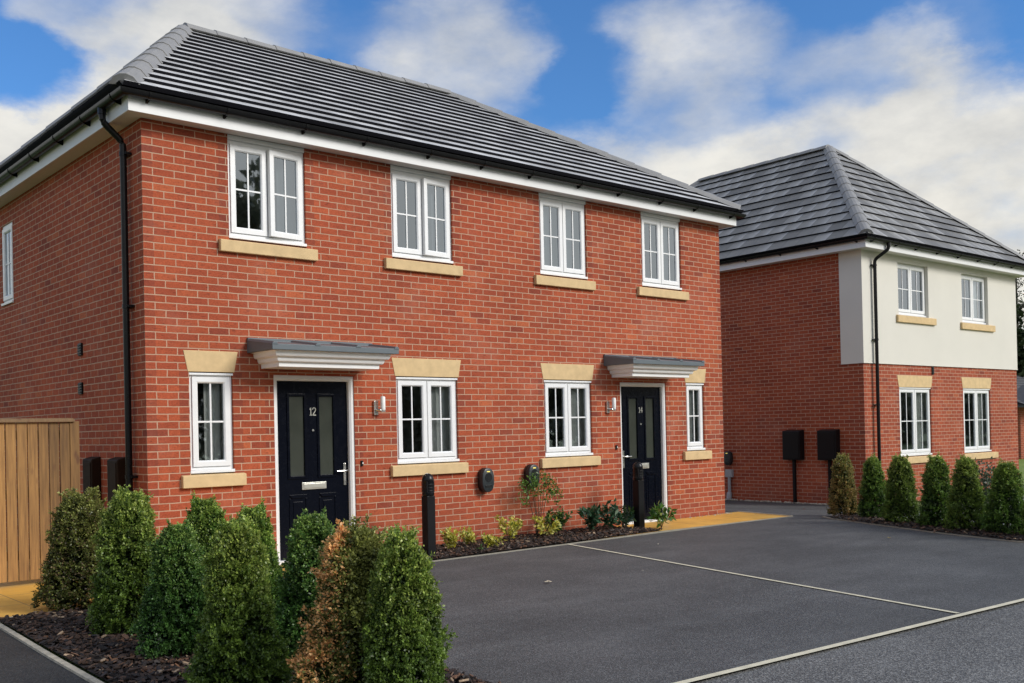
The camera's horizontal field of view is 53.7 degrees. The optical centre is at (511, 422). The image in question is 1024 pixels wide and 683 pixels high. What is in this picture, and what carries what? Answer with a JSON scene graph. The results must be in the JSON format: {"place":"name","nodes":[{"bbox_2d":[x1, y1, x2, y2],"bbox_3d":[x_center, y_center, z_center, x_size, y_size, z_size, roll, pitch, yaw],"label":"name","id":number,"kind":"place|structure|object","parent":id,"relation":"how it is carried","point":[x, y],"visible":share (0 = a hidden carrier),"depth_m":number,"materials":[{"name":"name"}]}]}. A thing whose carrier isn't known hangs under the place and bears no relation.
{"place":"outdoors","nodes":[
{"label":"outdoors","id":0,"kind":"place"},
{"bbox_2d":[0,629,88,682],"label":"footpath","id":1,"kind":"structure","parent":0,"point":[20,662],"depth_m":6.33,"materials":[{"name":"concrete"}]},
{"bbox_2d":[0,512,785,616],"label":"garden path","id":2,"kind":"structure","parent":0,"point":[16,597],"depth_m":10.11,"materials":[{"name":"stone"}]},
{"bbox_2d":[0,418,79,582],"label":"wooden gate","id":3,"kind":"structure","parent":2,"relation":"on","point":[23,493],"depth_m":9.90,"materials":[{"name":"brown wood"}]},
{"bbox_2d":[633,462,644,527],"bbox_3d":[1.749,1.028,13.988,0.140,0.978,0.140,-1,-1,-41],"label":"bollard light","id":4,"kind":"object","parent":2,"relation":"on","point":[638,495],"visible":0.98,"depth_m":13.94,"materials":[{"name":"black plastic"}]},
{"bbox_2d":[645,500,677,527],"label":"fresh plant","id":5,"kind":"object","parent":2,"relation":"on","point":[658,516],"visible":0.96,"depth_m":13.86,"materials":[{"name":"green plant"}]},
{"bbox_2d":[0,0,1023,328],"label":"sky","id":6,"kind":"structure","parent":0,"point":[927,95],"materials":[{"name":"blue"}]},
{"bbox_2d":[3,485,1023,682],"bbox_3d":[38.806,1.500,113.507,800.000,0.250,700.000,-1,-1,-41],"label":"ground","id":7,"kind":"structure","parent":0,"point":[66,659],"depth_m":6.97,"materials":[{"name":"grey concrete"}]},
{"bbox_2d":[0,623,103,682],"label":"bed edging","id":8,"kind":"object","parent":7,"relation":"on","point":[89,678],"visible":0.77,"depth_m":6.56,"materials":[{"name":"concrete"}]},
{"bbox_2d":[0,606,500,682],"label":"bark mulch","id":9,"kind":"object","parent":7,"relation":"on","point":[58,625],"visible":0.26,"depth_m":6.63,"materials":[{"name":"brown wood"}]},
{"bbox_2d":[30,486,106,610],"bbox_3d":[-3.626,1.046,8.472,0.810,1.036,0.851,-1,0,9],"label":"clipped shrub","id":10,"kind":"object","parent":9,"relation":"on","point":[70,564],"visible":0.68,"depth_m":8.28,"materials":[{"name":"green plant"}]},
{"bbox_2d":[85,484,157,636],"bbox_3d":[-2.776,0.991,7.346,0.588,1.098,0.649,-1,0,-4],"label":"clipped shrub","id":11,"kind":"object","parent":9,"relation":"on","point":[127,531],"visible":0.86,"depth_m":7.21,"materials":[{"name":"green plant"}]},
{"bbox_2d":[127,519,207,658],"bbox_3d":[-2.168,1.062,6.527,0.537,0.908,0.589,-2,-1,39],"label":"clipped shrub","id":12,"kind":"object","parent":9,"relation":"on","point":[173,600],"visible":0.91,"depth_m":6.42,"materials":[{"name":"green plant"}]},
{"bbox_2d":[183,492,225,573],"bbox_3d":[-2.232,1.007,7.461,0.643,1.038,0.595,-1,0,-21],"label":"clipped shrub","id":13,"kind":"object","parent":9,"relation":"on","point":[202,515],"visible":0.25,"depth_m":7.37,"materials":[{"name":"green plant"}]},
{"bbox_2d":[179,514,295,682],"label":"clipped shrub","id":14,"kind":"object","parent":9,"relation":"on","point":[238,638],"visible":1,"depth_m":5.49,"materials":[{"name":"green plant"}]},
{"bbox_2d":[231,496,282,620],"bbox_3d":[-1.808,1.011,6.983,0.614,1.004,0.568,-1,0,-21],"label":"clipped shrub","id":15,"kind":"object","parent":9,"relation":"on","point":[264,526],"visible":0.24,"depth_m":6.91,"materials":[{"name":"green plant"}]},
{"bbox_2d":[272,507,335,660],"bbox_3d":[-1.208,1.007,6.314,0.651,0.977,0.594,-1,0,-11],"label":"clipped shrub","id":16,"kind":"object","parent":9,"relation":"on","point":[309,533],"visible":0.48,"depth_m":6.17,"materials":[{"name":"green plant"}]},
{"bbox_2d":[286,513,402,682],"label":"clipped shrub","id":17,"kind":"object","parent":9,"relation":"on","point":[329,646],"visible":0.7,"depth_m":5.12,"materials":[{"name":"brown plant"}]},
{"bbox_2d":[356,523,457,682],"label":"clipped shrub","id":18,"kind":"object","parent":9,"relation":"on","point":[401,590],"visible":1,"depth_m":5.00,"materials":[{"name":"green plant"}]},
{"bbox_2d":[0,22,745,564],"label":"semi detached house","id":19,"kind":"structure","parent":7,"relation":"on","point":[236,272],"depth_m":12.15,"materials":[{"name":"red brick"}]},
{"bbox_2d":[1,222,13,305],"bbox_3d":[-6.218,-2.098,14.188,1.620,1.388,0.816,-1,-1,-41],"label":"window","id":20,"kind":"structure","parent":19,"relation":"in","point":[7,238],"depth_m":13.72,"materials":[{"name":"white plastic"}]},
{"bbox_2d":[83,457,100,499],"bbox_3d":[-4.622,0.772,11.124,0.117,0.797,0.300,-1,-1,-41],"label":"meter box","id":21,"kind":"object","parent":19,"relation":"attached to","point":[92,472],"visible":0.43,"depth_m":11.03,"materials":[{"name":"brown plastic"}]},
{"bbox_2d":[83,462,90,493],"bbox_3d":[-4.656,0.786,11.095,0.010,0.710,0.240,-1,-1,-41],"label":"door","id":22,"kind":"structure","parent":21,"relation":"in","point":[86,465],"depth_m":11.09,"materials":[{"name":"brown plastic"}]},
{"bbox_2d":[107,457,125,509],"bbox_3d":[-4.123,0.758,10.552,0.117,0.797,0.300,-1,-1,-41],"label":"meter box","id":23,"kind":"object","parent":19,"relation":"attached to","point":[116,470],"visible":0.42,"depth_m":10.46,"materials":[{"name":"brown plastic"}]},
{"bbox_2d":[107,463,116,509],"bbox_3d":[-4.157,0.772,10.522,0.010,0.710,0.240,-1,-1,-41],"label":"door","id":24,"kind":"structure","parent":23,"relation":"in","point":[111,467],"depth_m":10.52,"materials":[{"name":"brown plastic"}]},
{"bbox_2d":[189,372,234,474],"bbox_3d":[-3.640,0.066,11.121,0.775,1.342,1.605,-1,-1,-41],"label":"window","id":25,"kind":"structure","parent":19,"relation":"in","point":[211,443],"depth_m":10.65,"materials":[{"name":"white plastic"}]},
{"bbox_2d":[227,140,306,247],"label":"window","id":26,"kind":"structure","parent":19,"relation":"in","point":[266,184],"depth_m":11.24,"materials":[{"name":"white plastic"}]},
{"bbox_2d":[273,375,355,564],"bbox_3d":[-2.216,0.508,11.358,1.028,2.068,0.125,-1,-1,-41],"label":"door","id":27,"kind":"structure","parent":19,"relation":"in","point":[314,419],"depth_m":11.37,"materials":[{"name":"black plastic"}]},
{"bbox_2d":[373,396,385,414],"bbox_3d":[-1.551,-0.199,11.825,0.150,0.215,0.063,-1,0,9],"label":"wall light","id":28,"kind":"object","parent":19,"relation":"attached to","point":[382,406],"visible":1,"depth_m":11.80,"materials":[{"name":"metal"}]},
{"bbox_2d":[390,170,452,264],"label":"window","id":29,"kind":"structure","parent":19,"relation":"in","point":[420,204],"depth_m":12.58,"materials":[{"name":"white plastic"}]},
{"bbox_2d":[396,377,459,464],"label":"window","id":30,"kind":"structure","parent":19,"relation":"in","point":[426,406],"depth_m":12.61,"materials":[{"name":"white plastic"}]},
{"bbox_2d":[478,468,493,491],"bbox_3d":[-0.331,0.730,12.860,0.200,0.312,0.116,-1,-1,-41],"label":"wall charger","id":31,"kind":"object","parent":19,"relation":"attached to","point":[485,479],"depth_m":12.81,"materials":[{"name":"grey plastic"}]},
{"bbox_2d":[524,464,539,487],"bbox_3d":[0.263,0.705,13.380,0.200,0.312,0.116,-1,-1,-41],"label":"wall charger","id":32,"kind":"object","parent":19,"relation":"attached to","point":[529,469],"depth_m":13.33,"materials":[{"name":"grey plastic"}]},
{"bbox_2d":[539,197,587,279],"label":"window","id":33,"kind":"structure","parent":19,"relation":"in","point":[561,223],"depth_m":14.00,"materials":[{"name":"white plastic"}]},
{"bbox_2d":[544,380,592,457],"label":"window","id":34,"kind":"structure","parent":19,"relation":"in","point":[566,402],"depth_m":14.18,"materials":[{"name":"white plastic"}]},
{"bbox_2d":[605,398,615,412],"bbox_3d":[1.408,-0.245,14.411,0.150,0.215,0.063,-1,0,9],"label":"wall light","id":35,"kind":"object","parent":19,"relation":"attached to","point":[608,408],"visible":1,"depth_m":14.39,"materials":[{"name":"metal"}]},
{"bbox_2d":[620,382,667,524],"bbox_3d":[1.930,0.443,14.981,1.020,2.068,0.125,-1,-1,-41],"label":"door","id":36,"kind":"structure","parent":19,"relation":"in","point":[642,405],"depth_m":15.05,"materials":[{"name":"black plastic"}]},
{"bbox_2d":[641,216,681,290],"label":"window","id":37,"kind":"structure","parent":19,"relation":"in","point":[659,237],"depth_m":15.53,"materials":[{"name":"white plastic"}]},
{"bbox_2d":[686,383,705,450],"bbox_3d":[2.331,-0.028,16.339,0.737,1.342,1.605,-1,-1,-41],"label":"window","id":38,"kind":"structure","parent":19,"relation":"in","point":[694,408],"depth_m":15.85,"materials":[{"name":"white plastic"}]},
{"bbox_2d":[421,525,661,559],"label":"bark mulch","id":39,"kind":"object","parent":7,"relation":"on","point":[517,541],"visible":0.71,"depth_m":12.63,"materials":[{"name":"brown wood"}]},
{"bbox_2d":[421,473,435,559],"bbox_3d":[-0.940,1.059,11.412,0.140,0.978,0.140,-1,-1,-41],"label":"bollard light","id":40,"kind":"object","parent":39,"relation":"on","point":[428,520],"visible":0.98,"depth_m":11.37,"materials":[{"name":"black paint"}]},
{"bbox_2d":[440,526,458,549],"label":"variegated plant","id":41,"kind":"object","parent":39,"relation":"on","point":[451,540],"visible":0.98,"depth_m":11.75,"materials":[{"name":"yellow plant"}]},
{"bbox_2d":[456,525,478,545],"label":"variegated plant","id":42,"kind":"object","parent":39,"relation":"on","point":[469,534],"visible":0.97,"depth_m":12.16,"materials":[{"name":"yellow plant"}]},
{"bbox_2d":[481,532,503,547],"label":"variegated plant","id":43,"kind":"object","parent":39,"relation":"on","point":[488,540],"visible":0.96,"depth_m":11.90,"materials":[{"name":"yellow plant"}]},
{"bbox_2d":[494,515,522,541],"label":"variegated plant","id":44,"kind":"object","parent":39,"relation":"on","point":[514,527],"visible":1,"depth_m":12.55,"materials":[{"name":"yellow plant"}]},
{"bbox_2d":[515,469,563,534],"bbox_3d":[0.351,1.036,13.209,0.779,0.886,0.242,-1,-1,-41],"label":"climbing shrub","id":45,"kind":"object","parent":39,"relation":"on","point":[545,485],"visible":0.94,"depth_m":13.19,"materials":[{"name":"green plant"}]},
{"bbox_2d":[530,514,560,535],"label":"variegated plant","id":46,"kind":"object","parent":39,"relation":"on","point":[555,525],"visible":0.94,"depth_m":12.99,"materials":[{"name":"yellow plant"}]},
{"bbox_2d":[543,508,572,534],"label":"green plant","id":47,"kind":"object","parent":39,"relation":"on","point":[560,515],"visible":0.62,"depth_m":13.21,"materials":[{"name":"green plant"}]},
{"bbox_2d":[577,503,602,530],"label":"broadleaf plant","id":48,"kind":"object","parent":39,"relation":"on","point":[592,520],"visible":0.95,"depth_m":13.42,"materials":[{"name":"green plant"}]},
{"bbox_2d":[595,498,622,528],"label":"broadleaf plant","id":49,"kind":"object","parent":39,"relation":"on","point":[613,511],"visible":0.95,"depth_m":13.64,"materials":[{"name":"green plant"}]},
{"bbox_2d":[615,504,635,527],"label":"broadleaf plant","id":50,"kind":"object","parent":39,"relation":"on","point":[627,518],"visible":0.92,"depth_m":13.92,"materials":[{"name":"green plant"}]},
{"bbox_2d":[621,505,636,523],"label":"broadleaf plant","id":51,"kind":"object","parent":39,"relation":"on","point":[629,507],"visible":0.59,"depth_m":13.95,"materials":[{"name":"green plant"}]},
{"bbox_2d":[433,516,792,561],"bbox_3d":[1.605,1.483,13.197,6.971,0.039,0.120,-1,-1,-41],"label":"front edging","id":52,"kind":"object","parent":7,"relation":"on","point":[609,538],"visible":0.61,"depth_m":12.95,"materials":[{"name":"grey concrete"}]},
{"bbox_2d":[737,511,792,515],"bbox_3d":[3.979,1.450,15.965,0.035,0.049,1.206,-1,0,-29],"label":"end edging","id":53,"kind":"object","parent":7,"relation":"on","point":[765,513],"visible":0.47,"depth_m":15.92,"materials":[{"name":"concrete"}]},
{"bbox_2d":[689,144,1023,504],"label":"detached house","id":54,"kind":"structure","parent":7,"relation":"on","point":[866,310],"depth_m":21.77,"materials":[{"name":"red brick"}]},
{"bbox_2d":[724,451,732,464],"bbox_3d":[4.811,0.789,22.526,0.116,0.312,0.200,-1,-1,-40],"label":"wall charger","id":55,"kind":"object","parent":54,"relation":"attached to","point":[728,457],"depth_m":22.47,"materials":[{"name":"grey plastic"}]},
{"bbox_2d":[725,469,733,499],"bbox_3d":[4.825,1.382,22.510,0.131,0.677,0.180,-1,-1,-40],"label":"junction box","id":56,"kind":"object","parent":54,"relation":"attached to","point":[729,473],"visible":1,"depth_m":22.49,"materials":[{"name":"grey plastic"}]},
{"bbox_2d":[782,430,804,502],"bbox_3d":[5.891,0.927,21.170,0.187,1.558,0.430,-1,-1,-40],"label":"wall meter box","id":57,"kind":"object","parent":54,"relation":"attached to","point":[793,445],"visible":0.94,"depth_m":21.12,"materials":[{"name":"black paint"}]},
{"bbox_2d":[783,433,798,458],"bbox_3d":[5.819,0.477,21.122,0.010,0.540,0.370,-1,-1,-40],"label":"door","id":58,"kind":"structure","parent":57,"relation":"in","point":[790,449],"depth_m":21.12,"materials":[{"name":"black paint"}]},
{"bbox_2d":[817,429,839,503],"bbox_3d":[6.426,0.911,20.523,0.187,1.558,0.430,-1,-1,-40],"label":"wall meter box","id":59,"kind":"object","parent":54,"relation":"attached to","point":[828,444],"visible":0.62,"depth_m":20.46,"materials":[{"name":"black paint"}]},
{"bbox_2d":[818,432,834,458],"bbox_3d":[6.354,0.461,20.475,0.010,0.540,0.370,-1,-1,-40],"label":"door","id":60,"kind":"structure","parent":59,"relation":"in","point":[825,440],"depth_m":20.47,"materials":[{"name":"black paint"}]},
{"bbox_2d":[897,263,926,317],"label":"window","id":61,"kind":"structure","parent":54,"relation":"in","point":[911,302],"depth_m":21.65,"materials":[{"name":"white plastic"}]},
{"bbox_2d":[899,387,931,456],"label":"window","id":62,"kind":"structure","parent":54,"relation":"in","point":[913,401],"depth_m":21.63,"materials":[{"name":"white plastic"}]},
{"bbox_2d":[961,274,985,324],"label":"window","id":63,"kind":"structure","parent":54,"relation":"in","point":[972,286],"depth_m":23.36,"materials":[{"name":"white plastic"}]},
{"bbox_2d":[963,388,991,452],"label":"window","id":64,"kind":"structure","parent":54,"relation":"in","point":[975,401],"depth_m":23.36,"materials":[{"name":"white plastic"}]},
{"bbox_2d":[822,516,1023,542],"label":"hedge edging","id":65,"kind":"object","parent":7,"relation":"on","point":[927,531],"visible":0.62,"depth_m":12.82,"materials":[{"name":"grey concrete"}]},
{"bbox_2d":[831,513,1023,540],"bbox_3d":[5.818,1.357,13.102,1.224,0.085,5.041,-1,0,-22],"label":"bark mulch","id":66,"kind":"object","parent":7,"relation":"on","point":[976,531],"visible":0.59,"depth_m":13.05,"materials":[{"name":"brown wood"}]},
{"bbox_2d":[826,452,858,514],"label":"clipped shrub","id":67,"kind":"object","parent":66,"relation":"on","point":[842,496],"visible":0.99,"depth_m":15.34,"materials":[{"name":"green plant"}]},
{"bbox_2d":[857,453,885,517],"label":"clipped shrub","id":68,"kind":"object","parent":66,"relation":"on","point":[872,482],"visible":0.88,"depth_m":14.71,"materials":[{"name":"green plant"}]},
{"bbox_2d":[880,452,919,522],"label":"clipped shrub","id":69,"kind":"object","parent":66,"relation":"on","point":[900,488],"visible":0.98,"depth_m":13.91,"materials":[{"name":"green plant"}]},
{"bbox_2d":[915,452,956,526],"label":"clipped shrub","id":70,"kind":"object","parent":66,"relation":"on","point":[935,482],"visible":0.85,"depth_m":13.32,"materials":[{"name":"green plant"}]},
{"bbox_2d":[941,454,986,530],"bbox_3d":[5.784,0.882,12.888,0.591,1.012,0.570,-1,0,-21],"label":"clipped shrub","id":71,"kind":"object","parent":66,"relation":"on","point":[964,508],"visible":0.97,"depth_m":12.77,"materials":[{"name":"green plant"}]},
{"bbox_2d":[979,459,1023,533],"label":"clipped shrub","id":72,"kind":"object","parent":66,"relation":"on","point":[1005,490],"visible":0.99,"depth_m":12.30,"materials":[{"name":"green plant"}]},
{"bbox_2d":[1017,498,1023,534],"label":"clipped shrub","id":73,"kind":"object","parent":66,"relation":"on","point":[1022,513],"visible":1,"depth_m":11.87,"materials":[{"name":"green plant"}]},
{"bbox_2d":[430,500,1023,682],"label":"driveway","id":74,"kind":"structure","parent":0,"point":[589,615],"depth_m":8.47,"materials":[{"name":"grey asphalt"}]},
{"bbox_2d":[568,544,958,612],"bbox_3d":[1.980,1.436,9.863,0.042,0.001,5.557,-1,0,-28],"label":"parking line","id":75,"kind":"object","parent":74,"relation":"on","point":[779,581],"visible":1,"depth_m":8.99,"materials":[{"name":"white paint"}]},
{"bbox_2d":[725,499,826,504],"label":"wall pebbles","id":76,"kind":"object","parent":74,"relation":"on","point":[780,502],"depth_m":21.39,"materials":[{"name":"stone"}]},
{"bbox_2d":[694,602,1023,682],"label":"road","id":77,"kind":"structure","parent":0,"point":[985,647],"depth_m":6.07,"materials":[{"name":"grey asphalt"}]},
{"bbox_2d":[674,598,1023,682],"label":"kerb line","id":78,"kind":"object","parent":77,"relation":"on","point":[825,647],"visible":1,"depth_m":6.43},
{"bbox_2d":[986,459,1023,515],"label":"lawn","id":79,"kind":"structure","parent":0,"point":[1021,465],"depth_m":34.45,"materials":[{"name":"green plant"}]},
{"bbox_2d":[970,456,994,505],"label":"bush","id":80,"kind":"object","parent":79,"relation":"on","point":[985,479],"visible":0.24,"depth_m":15.30,"materials":[{"name":"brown plant"}]},
{"bbox_2d":[1015,288,1023,375],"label":"conifer tree","id":81,"kind":"object","parent":79,"relation":"on","point":[1020,351],"visible":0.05,"depth_m":48.58,"materials":[{"name":"green plant"}]},
{"bbox_2d":[1015,249,1023,347],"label":"bare tree","id":82,"kind":"object","parent":79,"relation":"on","point":[1021,306],"visible":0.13,"depth_m":52.28,"materials":[{"name":"green plant"}]},
{"bbox_2d":[1017,375,1023,458],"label":"house","id":83,"kind":"structure","parent":79,"relation":"on","point":[1020,396],"depth_m":41.66,"materials":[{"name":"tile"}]}
]}

